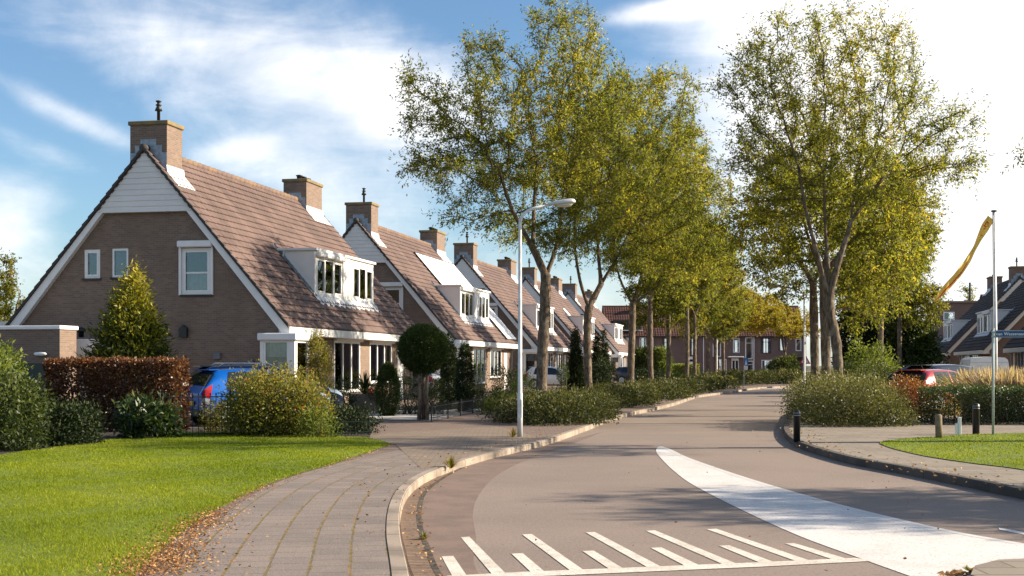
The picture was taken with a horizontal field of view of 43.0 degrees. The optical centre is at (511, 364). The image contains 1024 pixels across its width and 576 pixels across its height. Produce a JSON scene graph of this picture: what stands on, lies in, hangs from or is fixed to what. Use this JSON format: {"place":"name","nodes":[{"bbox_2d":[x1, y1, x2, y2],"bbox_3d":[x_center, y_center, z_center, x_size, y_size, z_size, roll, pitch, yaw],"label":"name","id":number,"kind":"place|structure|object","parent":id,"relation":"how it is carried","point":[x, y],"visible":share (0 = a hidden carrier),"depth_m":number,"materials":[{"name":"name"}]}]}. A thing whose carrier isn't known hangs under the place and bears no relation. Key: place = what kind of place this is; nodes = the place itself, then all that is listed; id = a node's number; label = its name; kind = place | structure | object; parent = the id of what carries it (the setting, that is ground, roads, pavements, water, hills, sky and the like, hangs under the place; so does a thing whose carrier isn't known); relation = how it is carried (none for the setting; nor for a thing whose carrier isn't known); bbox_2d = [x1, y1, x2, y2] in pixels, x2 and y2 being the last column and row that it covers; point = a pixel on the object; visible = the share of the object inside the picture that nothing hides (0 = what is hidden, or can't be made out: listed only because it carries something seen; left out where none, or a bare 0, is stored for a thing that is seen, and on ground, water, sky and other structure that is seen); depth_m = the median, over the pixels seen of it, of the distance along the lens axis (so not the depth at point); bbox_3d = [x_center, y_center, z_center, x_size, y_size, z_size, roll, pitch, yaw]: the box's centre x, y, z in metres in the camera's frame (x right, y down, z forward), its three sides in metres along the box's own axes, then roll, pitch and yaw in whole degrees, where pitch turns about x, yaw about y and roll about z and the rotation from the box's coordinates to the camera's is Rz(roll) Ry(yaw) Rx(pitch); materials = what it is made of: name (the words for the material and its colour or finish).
{"place":"outdoors","nodes":[
{"label":"outdoors","id":0,"kind":"place"},
{"bbox_2d":[0,325,77,407],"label":"brick shed","id":1,"kind":"structure","parent":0,"point":[38,343],"depth_m":41.41,"materials":[{"name":"brown brick"}]},
{"bbox_2d":[0,431,390,575],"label":"lawn","id":2,"kind":"structure","parent":0,"point":[124,497],"depth_m":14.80,"materials":[{"name":"green plant"}]},
{"bbox_2d":[66,443,398,575],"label":"fallen leaves","id":3,"kind":"object","parent":2,"relation":"on","point":[170,557],"visible":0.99,"depth_m":10.41,"materials":[{"name":"brown plant"}]},
{"bbox_2d":[159,389,307,435],"bbox_3d":[-5.823,1.003,27.300,3.043,0.994,0.470,0,0,-8],"label":"iron railing","id":4,"kind":"object","parent":2,"relation":"on","point":[204,433],"visible":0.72,"depth_m":27.27,"materials":[{"name":"black metal"}]},
{"bbox_2d":[0,403,480,454],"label":"garden soil","id":5,"kind":"structure","parent":0,"point":[108,435],"depth_m":27.87,"materials":[{"name":"brown soil"}]},
{"bbox_2d":[0,333,33,427],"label":"leafy shrub","id":6,"kind":"object","parent":5,"relation":"on","point":[10,359],"visible":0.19,"depth_m":26.92,"materials":[{"name":"green plant"}]},
{"bbox_2d":[0,365,57,451],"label":"leafy shrub","id":7,"kind":"object","parent":5,"relation":"on","point":[28,415],"visible":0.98,"depth_m":22.92,"materials":[{"name":"green plant"}]},
{"bbox_2d":[8,392,111,446],"bbox_3d":[-8.541,1.043,24.468,1.856,1.061,1.993,0,0,0],"label":"leafy shrub","id":8,"kind":"object","parent":5,"relation":"on","point":[74,423],"visible":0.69,"depth_m":24.26,"materials":[{"name":"green plant"}]},
{"bbox_2d":[40,355,193,431],"bbox_3d":[-8.945,0.664,29.557,3.208,1.816,1.599,0,0,0],"label":"beech hedge","id":9,"kind":"object","parent":5,"relation":"on","point":[173,368],"visible":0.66,"depth_m":29.00,"materials":[{"name":"brown plant"}]},
{"bbox_2d":[104,386,188,438],"bbox_3d":[-7.454,1.030,26.630,1.712,1.231,1.674,0,0,0],"label":"laurel shrub","id":10,"kind":"object","parent":5,"relation":"on","point":[143,417],"visible":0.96,"depth_m":26.37,"materials":[{"name":"green plant"}]},
{"bbox_2d":[194,395,226,432],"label":"shrub","id":11,"kind":"object","parent":5,"relation":"on","point":[213,429],"visible":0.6,"depth_m":28.75,"materials":[{"name":"green plant"}]},
{"bbox_2d":[207,352,346,436],"bbox_3d":[-5.012,0.649,27.679,2.969,1.832,2.886,0,0,0],"label":"berry shrub","id":12,"kind":"object","parent":5,"relation":"on","point":[286,409],"visible":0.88,"depth_m":27.23,"materials":[{"name":"green plant"}]},
{"bbox_2d":[289,395,345,437],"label":"ground shrub","id":13,"kind":"object","parent":5,"relation":"on","point":[321,420],"visible":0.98,"depth_m":26.70,"materials":[{"name":"green plant"}]},
{"bbox_2d":[296,400,387,433],"bbox_3d":[-3.822,1.142,28.628,2.324,0.819,1.682,0,0,0],"label":"ground shrub","id":14,"kind":"object","parent":5,"relation":"on","point":[349,412],"visible":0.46,"depth_m":28.56,"materials":[{"name":"green plant"}]},
{"bbox_2d":[373,361,401,415],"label":"conical yew","id":15,"kind":"object","parent":5,"relation":"on","point":[389,403],"visible":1,"depth_m":37.85,"materials":[{"name":"green plant"}]},
{"bbox_2d":[394,370,434,413],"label":"garden shrub","id":16,"kind":"object","parent":5,"relation":"on","point":[410,384],"visible":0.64,"depth_m":39.27,"materials":[{"name":"green plant"}]},
{"bbox_2d":[413,375,453,413],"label":"garden shrub","id":17,"kind":"object","parent":5,"relation":"on","point":[434,389],"visible":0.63,"depth_m":39.27,"materials":[{"name":"green plant"}]},
{"bbox_2d":[437,333,458,409],"bbox_3d":[-2.123,0.225,43.279,0.782,2.657,0.880,0,0,0],"label":"columnar yew","id":18,"kind":"object","parent":5,"relation":"on","point":[448,368],"visible":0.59,"depth_m":43.11,"materials":[{"name":"green plant"}]},
{"bbox_2d":[453,342,476,411],"bbox_3d":[-1.490,0.400,41.301,0.774,2.335,0.851,0,0,0],"label":"columnar yew","id":19,"kind":"object","parent":5,"relation":"on","point":[462,381],"visible":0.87,"depth_m":41.14,"materials":[{"name":"green plant"}]},
{"bbox_2d":[342,188,517,394],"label":"brick house","id":20,"kind":"structure","parent":0,"point":[423,279],"depth_m":69.63,"materials":[{"name":"brown brick"}]},
{"bbox_2d":[473,347,487,385],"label":"window","id":21,"kind":"structure","parent":20,"relation":"in","point":[481,350],"depth_m":71.85,"materials":[{"name":"white paint"}]},
{"bbox_2d":[98,371,832,575],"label":"pavement","id":22,"kind":"structure","parent":0,"point":[469,420],"depth_m":31.61,"materials":[{"name":"brick"}]},
{"bbox_2d":[0,247,24,321],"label":"leafy tree","id":23,"kind":"object","parent":22,"relation":"on","point":[7,287],"visible":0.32,"depth_m":61.83,"materials":[{"name":"green plant"}]},
{"bbox_2d":[75,254,183,414],"bbox_3d":[-10.173,-0.647,34.627,3.107,4.616,3.255,0,0,0],"label":"golden conifer","id":24,"kind":"object","parent":22,"relation":"on","point":[133,328],"visible":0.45,"depth_m":34.23,"materials":[{"name":"green plant"}]},
{"bbox_2d":[5,100,414,403],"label":"brick house","id":25,"kind":"structure","parent":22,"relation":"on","point":[239,269],"depth_m":44.20,"materials":[{"name":"brown brick"}]},
{"bbox_2d":[177,240,212,296],"bbox_3d":[-10.544,-3.210,43.433,1.240,1.860,0.390,0,0,12],"label":"window","id":26,"kind":"structure","parent":25,"relation":"in","point":[191,284],"depth_m":43.46,"materials":[{"name":"white paint"}]},
{"bbox_2d":[257,333,312,383],"bbox_3d":[-7.516,0.230,43.134,1.360,2.540,1.580,0,0,12],"label":"bay window","id":27,"kind":"structure","parent":25,"relation":"in","point":[281,347],"depth_m":42.62,"materials":[{"name":"white paint"}]},
{"bbox_2d":[304,327,336,386],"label":"climbing ivy","id":28,"kind":"object","parent":25,"relation":"attached to","point":[323,360],"visible":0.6,"depth_m":43.51,"materials":[{"name":"green plant"}]},
{"bbox_2d":[333,338,363,393],"bbox_3d":[-6.264,0.020,49.732,0.200,2.200,3.150,0,0,12],"label":"window","id":29,"kind":"structure","parent":25,"relation":"in","point":[346,351],"depth_m":49.76,"materials":[{"name":"white paint"}]},
{"bbox_2d":[369,340,394,384],"bbox_3d":[-5.399,-0.130,53.945,0.200,1.900,3.150,0,0,12],"label":"window","id":30,"kind":"structure","parent":25,"relation":"in","point":[380,351],"depth_m":53.51,"materials":[{"name":"white paint"}]},
{"bbox_2d":[183,363,330,425],"bbox_3d":[-6.438,0.759,32.791,3.545,1.586,1.879,0,0,-35],"label":"parked car","id":31,"kind":"object","parent":22,"relation":"on","point":[206,381],"visible":0.28,"depth_m":31.57,"materials":[{"name":"blue paint"}]},
{"bbox_2d":[190,360,343,409],"bbox_3d":[-6.972,0.714,36.265,4.345,1.676,2.030,0,0,-24],"label":"parked car","id":32,"kind":"object","parent":22,"relation":"on","point":[339,396],"visible":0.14,"depth_m":35.71,"materials":[{"name":"blue paint"}]},
{"bbox_2d":[162,451,436,575],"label":"walkway","id":33,"kind":"structure","parent":22,"relation":"attached to","point":[305,533],"depth_m":11.96,"materials":[{"name":"grey concrete"}]},
{"bbox_2d":[327,375,363,413],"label":"round shrub","id":34,"kind":"object","parent":22,"relation":"on","point":[351,400],"visible":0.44,"depth_m":39.18,"materials":[{"name":"green plant"}]},
{"bbox_2d":[368,409,480,420],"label":"flagstones","id":35,"kind":"object","parent":22,"relation":"attached to","point":[400,416],"visible":0.33,"depth_m":37.32,"materials":[{"name":"grey stone"}]},
{"bbox_2d":[396,322,449,420],"bbox_3d":[-2.390,0.165,35.019,1.499,2.674,1.423,0,0,0],"label":"ball topiary","id":36,"kind":"object","parent":35,"relation":"on","point":[424,338],"visible":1,"depth_m":34.72,"materials":[{"name":"green plant"}]},
{"bbox_2d":[370,426,541,468],"bbox_3d":[-1.146,1.494,25.092,3.578,0.001,12.868,0,0,0],"label":"driveway apron","id":37,"kind":"object","parent":22,"relation":"attached to","point":[432,446],"visible":1,"depth_m":25.33,"materials":[{"name":"brick"}]},
{"bbox_2d":[517,198,575,436],"bbox_3d":[0.718,-0.984,27.089,1.212,4.968,0.250,0,0,0],"label":"street lamp","id":38,"kind":"object","parent":37,"relation":"on","point":[565,203],"visible":1,"depth_m":27.05,"materials":[{"name":"metal"}]},
{"bbox_2d":[430,396,483,421],"bbox_3d":[-1.524,1.246,37.949,0.081,0.508,8.318,0,0,8],"label":"picket fence","id":39,"kind":"object","parent":22,"relation":"on","point":[469,405],"visible":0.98,"depth_m":38.13,"materials":[{"name":"black wood"}]},
{"bbox_2d":[488,363,522,394],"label":"garden shrub","id":40,"kind":"object","parent":22,"relation":"on","point":[507,374],"visible":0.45,"depth_m":51.51,"materials":[{"name":"green plant"}]},
{"bbox_2d":[387,0,663,392],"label":"ash tree","id":41,"kind":"object","parent":22,"relation":"on","point":[505,140],"visible":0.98,"depth_m":37.49,"materials":[{"name":"green plant"}]},
{"bbox_2d":[524,366,565,388],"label":"parked car","id":42,"kind":"object","parent":22,"relation":"on","point":[551,376],"visible":0.18,"depth_m":81.04,"materials":[{"name":"white paint"}]},
{"bbox_2d":[474,382,631,426],"bbox_3d":[1.194,0.977,35.340,3.901,1.187,7.508,0,0,15],"label":"shrub bed","id":43,"kind":"object","parent":22,"relation":"on","point":[577,406],"visible":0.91,"depth_m":33.31,"materials":[{"name":"green plant"}]},
{"bbox_2d":[563,326,583,390],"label":"pillar yew","id":44,"kind":"object","parent":22,"relation":"on","point":[575,365],"visible":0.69,"depth_m":60.30,"materials":[{"name":"green plant"}]},
{"bbox_2d":[583,357,617,386],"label":"garden shrub","id":45,"kind":"object","parent":22,"relation":"on","point":[608,374],"visible":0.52,"depth_m":58.52,"materials":[{"name":"green plant"}]},
{"bbox_2d":[517,57,721,392],"bbox_3d":[3.976,-5.021,48.529,7.571,13.056,10.335,0,0,-14],"label":"ash tree","id":46,"kind":"object","parent":22,"relation":"on","point":[661,162],"visible":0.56,"depth_m":47.83,"materials":[{"name":"green plant"}]},
{"bbox_2d":[585,376,669,407],"bbox_3d":[4.269,0.992,48.109,3.725,1.196,7.150,0,0,0],"label":"shrub bed","id":47,"kind":"object","parent":22,"relation":"on","point":[632,393],"visible":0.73,"depth_m":47.13,"materials":[{"name":"green plant"}]},
{"bbox_2d":[616,155,706,380],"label":"ash tree","id":48,"kind":"object","parent":22,"relation":"on","point":[679,284],"visible":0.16,"depth_m":65.89,"materials":[{"name":"green plant"}]},
{"bbox_2d":[628,374,698,400],"bbox_3d":[6.505,0.997,57.885,3.426,1.220,7.847,0,0,10],"label":"shrub bed","id":49,"kind":"object","parent":22,"relation":"on","point":[672,387],"visible":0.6,"depth_m":57.10,"materials":[{"name":"green plant"}]},
{"bbox_2d":[653,344,674,376],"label":"pleached tree","id":50,"kind":"object","parent":22,"relation":"on","point":[660,358],"visible":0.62,"depth_m":84.29,"materials":[{"name":"green plant"}]},
{"bbox_2d":[620,195,716,379],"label":"ash tree","id":51,"kind":"object","parent":22,"relation":"on","point":[658,322],"visible":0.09,"depth_m":72.44,"materials":[{"name":"green plant"}]},
{"bbox_2d":[590,111,749,382],"bbox_3d":[6.833,-4.864,57.900,7.053,12.733,10.290,0,0,0],"label":"ash tree","id":52,"kind":"object","parent":22,"relation":"on","point":[713,249],"visible":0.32,"depth_m":57.49,"materials":[{"name":"green plant"}]},
{"bbox_2d":[645,202,722,375],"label":"ash tree","id":53,"kind":"object","parent":22,"relation":"on","point":[685,314],"visible":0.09,"depth_m":80.82,"materials":[{"name":"green plant"}]},
{"bbox_2d":[659,373,716,394],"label":"shrub bed","id":54,"kind":"object","parent":22,"relation":"on","point":[701,388],"visible":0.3,"depth_m":68.34,"materials":[{"name":"green plant"}]},
{"bbox_2d":[661,213,730,375],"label":"ash tree","id":55,"kind":"object","parent":22,"relation":"on","point":[696,318],"visible":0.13,"depth_m":87.33,"materials":[{"name":"green plant"}]},
{"bbox_2d":[677,369,743,389],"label":"shrub bed","id":56,"kind":"object","parent":22,"relation":"on","point":[720,383],"visible":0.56,"depth_m":79.52,"materials":[{"name":"green plant"}]},
{"bbox_2d":[682,237,745,376],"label":"ash tree","id":57,"kind":"object","parent":22,"relation":"on","point":[715,311],"visible":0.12,"depth_m":94.21,"materials":[{"name":"green plant"}]},
{"bbox_2d":[704,261,749,374],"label":"ash tree","id":58,"kind":"object","parent":22,"relation":"on","point":[735,306],"visible":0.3,"depth_m":100.12,"materials":[{"name":"green plant"}]},
{"bbox_2d":[705,250,758,375],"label":"ash tree","id":59,"kind":"object","parent":22,"relation":"on","point":[743,292],"visible":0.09,"depth_m":108.66,"materials":[{"name":"green plant"}]},
{"bbox_2d":[676,283,795,372],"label":"autumn tree","id":60,"kind":"object","parent":22,"relation":"on","point":[767,321],"visible":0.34,"depth_m":117.40,"materials":[{"name":"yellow plant"}]},
{"bbox_2d":[710,367,832,384],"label":"shrub bed","id":61,"kind":"object","parent":22,"relation":"on","point":[758,377],"visible":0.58,"depth_m":100.44,"materials":[{"name":"green plant"}]},
{"bbox_2d":[725,288,820,368],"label":"autumn tree","id":62,"kind":"object","parent":22,"relation":"on","point":[797,330],"visible":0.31,"depth_m":127.69,"materials":[{"name":"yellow plant"}]},
{"bbox_2d":[766,352,802,380],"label":"round shrub","id":63,"kind":"object","parent":22,"relation":"on","point":[784,360],"visible":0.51,"depth_m":123.05,"materials":[{"name":"green plant"}]},
{"bbox_2d":[953,281,1023,369],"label":"brick house","id":64,"kind":"structure","parent":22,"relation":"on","point":[977,342],"depth_m":94.25,"materials":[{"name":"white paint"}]},
{"bbox_2d":[0,0,1023,365],"label":"sky","id":65,"kind":"structure","parent":0,"point":[263,92],"materials":[{"name":"blue"}]},
{"bbox_2d":[453,232,572,386],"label":"brick house","id":66,"kind":"structure","parent":0,"point":[500,282],"depth_m":89.38,"materials":[{"name":"white paint"}]},
{"bbox_2d":[522,258,610,367],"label":"brick house","id":67,"kind":"structure","parent":0,"point":[567,317],"depth_m":112.28,"materials":[{"name":"white paint"}]},
{"bbox_2d":[562,276,627,371],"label":"brick house","id":68,"kind":"structure","parent":0,"point":[617,342],"depth_m":133.48,"materials":[{"name":"white paint"}]},
{"bbox_2d":[602,306,654,363],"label":"terraced house","id":69,"kind":"structure","parent":0,"point":[617,314],"depth_m":160.98,"materials":[{"name":"brown brick"}]},
{"bbox_2d":[653,314,705,376],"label":"terraced house","id":70,"kind":"structure","parent":0,"point":[678,348],"depth_m":160.00,"materials":[{"name":"brown brick"}]},
{"bbox_2d":[705,321,755,375],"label":"terraced house","id":71,"kind":"structure","parent":0,"point":[746,345],"depth_m":160.00,"materials":[{"name":"brown brick"}]},
{"bbox_2d":[473,389,1023,575],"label":"road","id":72,"kind":"structure","parent":0,"point":[571,495],"depth_m":15.56,"materials":[{"name":"grey asphalt"}]},
{"bbox_2d":[400,470,454,575],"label":"gutter","id":73,"kind":"object","parent":72,"relation":"on","point":[414,560],"visible":0.84,"depth_m":11.95,"materials":[{"name":"brick"}]},
{"bbox_2d":[417,465,468,575],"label":"gutter joint","id":74,"kind":"object","parent":73,"relation":"on","point":[436,570],"visible":0.9,"depth_m":12.59,"materials":[{"name":"grey concrete"}]},
{"bbox_2d":[421,432,600,575],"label":"road edge","id":75,"kind":"object","parent":72,"relation":"on","point":[447,512],"visible":0.97,"depth_m":14.87,"materials":[{"name":"grey asphalt"}]},
{"bbox_2d":[386,386,808,575],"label":"kerb","id":76,"kind":"structure","parent":72,"relation":"on","point":[397,559],"depth_m":18.60,"materials":[{"name":"concrete"}]},
{"bbox_2d":[442,529,868,575],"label":"hump marking","id":77,"kind":"object","parent":72,"relation":"on","point":[487,561],"visible":1,"depth_m":10.60,"materials":[{"name":"paint"}]},
{"bbox_2d":[656,447,1023,575],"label":"painted median","id":78,"kind":"object","parent":72,"relation":"on","point":[891,543],"visible":1,"depth_m":12.52,"materials":[{"name":"paint"}]},
{"bbox_2d":[971,558,1023,575],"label":"traffic island","id":79,"kind":"structure","parent":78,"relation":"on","point":[1006,567],"depth_m":9.57,"materials":[{"name":"concrete"}]},
{"bbox_2d":[661,447,1021,543],"bbox_3d":[3.477,1.594,18.424,0.564,0.001,13.846,0,0,-7],"label":"median edge line","id":80,"kind":"object","parent":72,"relation":"on","point":[806,496],"visible":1,"depth_m":14.84,"materials":[{"name":"paint"}]},
{"bbox_2d":[720,366,832,370],"bbox_3d":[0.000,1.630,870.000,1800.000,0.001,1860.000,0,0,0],"label":"ground","id":81,"kind":"structure","parent":0,"point":[809,368],"depth_m":572.90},
{"bbox_2d":[783,411,1023,499],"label":"kerb","id":82,"kind":"structure","parent":81,"relation":"on","point":[992,487],"depth_m":18.72,"materials":[{"name":"grey concrete"}]},
{"bbox_2d":[756,299,806,371],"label":"terraced house","id":83,"kind":"structure","parent":0,"point":[795,345],"depth_m":160.00,"materials":[{"name":"brown brick"}]},
{"bbox_2d":[789,405,1023,486],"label":"pavement","id":84,"kind":"structure","parent":0,"point":[865,441],"depth_m":25.43,"materials":[{"name":"concrete"}]},
{"bbox_2d":[705,117,912,392],"bbox_3d":[10.510,-3.755,46.109,6.929,10.520,6.234,0,0,0],"label":"ash tree","id":85,"kind":"object","parent":84,"relation":"on","point":[813,282],"visible":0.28,"depth_m":45.87,"materials":[{"name":"green plant"}]},
{"bbox_2d":[716,159,950,406],"bbox_3d":[9.987,-2.553,40.486,7.352,8.114,6.217,0,0,0],"label":"ash tree","id":86,"kind":"object","parent":84,"relation":"on","point":[832,233],"visible":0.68,"depth_m":40.46,"materials":[{"name":"green plant"}]},
{"bbox_2d":[690,0,994,405],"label":"ash tree","id":87,"kind":"object","parent":84,"relation":"on","point":[870,154],"visible":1,"depth_m":35.26,"materials":[{"name":"green plant"}]},
{"bbox_2d":[777,365,927,426],"bbox_3d":[8.850,0.723,34.639,3.540,1.668,7.579,0,0,6],"label":"bush","id":88,"kind":"object","parent":84,"relation":"on","point":[855,407],"visible":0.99,"depth_m":32.23,"materials":[{"name":"green plant"}]},
{"bbox_2d":[831,295,889,374],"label":"dark conifer","id":89,"kind":"object","parent":84,"relation":"on","point":[868,334],"visible":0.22,"depth_m":74.56,"materials":[{"name":"green plant"}]},
{"bbox_2d":[843,334,903,390],"bbox_3d":[14.156,0.151,50.873,2.633,2.888,2.148,0,0,0],"label":"leafy shrub","id":90,"kind":"object","parent":84,"relation":"on","point":[867,351],"visible":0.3,"depth_m":50.67,"materials":[{"name":"green plant"}]},
{"bbox_2d":[820,155,947,363],"bbox_3d":[17.700,-4.328,62.298,5.813,11.672,5.042,0,0,33],"label":"ash tree","id":91,"kind":"object","parent":84,"relation":"on","point":[935,230],"visible":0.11,"depth_m":61.68,"materials":[{"name":"green plant"}]},
{"bbox_2d":[861,193,952,369],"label":"ash tree","id":92,"kind":"object","parent":84,"relation":"on","point":[923,301],"visible":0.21,"depth_m":71.36,"materials":[{"name":"green plant"}]},
{"bbox_2d":[885,370,941,418],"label":"rust shrub","id":93,"kind":"object","parent":84,"relation":"on","point":[916,386],"visible":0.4,"depth_m":36.45,"materials":[{"name":"brown plant"}]},
{"bbox_2d":[883,308,950,371],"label":"dark conifer","id":94,"kind":"object","parent":84,"relation":"on","point":[919,346],"visible":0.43,"depth_m":72.67,"materials":[{"name":"green plant"}]},
{"bbox_2d":[882,367,959,408],"bbox_3d":[13.795,0.784,42.187,3.945,1.536,1.949,0,0,-38],"label":"parked car","id":95,"kind":"object","parent":84,"relation":"on","point":[925,374],"visible":0.1,"depth_m":41.07,"materials":[{"name":"red paint"}]},
{"bbox_2d":[901,363,981,377],"bbox_3d":[15.679,0.704,46.222,4.445,1.696,2.030,0,0,-28],"label":"parked car","id":96,"kind":"object","parent":84,"relation":"on","point":[951,367],"visible":0.09,"depth_m":45.36,"materials":[{"name":"black paint"}]},
{"bbox_2d":[914,383,1023,424],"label":"green hedge","id":97,"kind":"object","parent":84,"relation":"on","point":[985,390],"visible":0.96,"depth_m":32.75,"materials":[{"name":"green plant"}]},
{"bbox_2d":[960,357,1008,372],"bbox_3d":[23.108,0.552,63.695,1.781,1.888,3.595,0,0,12],"label":"caravan","id":98,"kind":"object","parent":84,"relation":"on","point":[976,362],"visible":0.14,"depth_m":62.05,"materials":[{"name":"white paint"}]},
{"bbox_2d":[991,210,997,380],"bbox_3d":[12.834,-1.306,34.599,0.169,5.613,0.148,0,0,0],"label":"flagpole","id":99,"kind":"object","parent":84,"relation":"on","point":[994,288],"visible":0.6,"depth_m":34.56,"materials":[{"name":"white metal"}]},
{"bbox_2d":[934,216,992,301],"bbox_3d":[12.017,-2.814,34.577,1.644,2.308,0.099,0,0,0],"label":"pennant","id":100,"kind":"object","parent":99,"relation":"attached to","point":[983,231],"visible":1,"depth_m":34.58,"materials":[{"name":"yellow fabric"}]},
{"bbox_2d":[880,433,1023,468],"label":"lawn","id":101,"kind":"structure","parent":0,"point":[973,446],"depth_m":23.12,"materials":[{"name":"green plant"}]},
{"bbox_2d":[991,328,1023,434],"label":"street sign","id":102,"kind":"object","parent":101,"relation":"on","point":[1009,333],"visible":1,"depth_m":27.66,"materials":[{"name":"metal"}]},
{"bbox_2d":[927,283,983,340],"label":"house","id":103,"kind":"structure","parent":0,"point":[958,309],"depth_m":149.80,"materials":[{"name":"brown brick"}]},
{"bbox_2d":[933,364,1023,421],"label":"ornamental grass","id":104,"kind":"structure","parent":0,"point":[1013,376],"depth_m":34.38,"materials":[{"name":"plant"}]},
{"bbox_2d":[936,257,1023,364],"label":"brick house","id":105,"kind":"structure","parent":0,"point":[956,333],"depth_m":114.64,"materials":[{"name":"beige paint"}]},
{"bbox_2d":[1002,327,1023,370],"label":"brick house","id":106,"kind":"structure","parent":0,"point":[1014,347],"depth_m":79.32,"materials":[{"name":"beige paint"}]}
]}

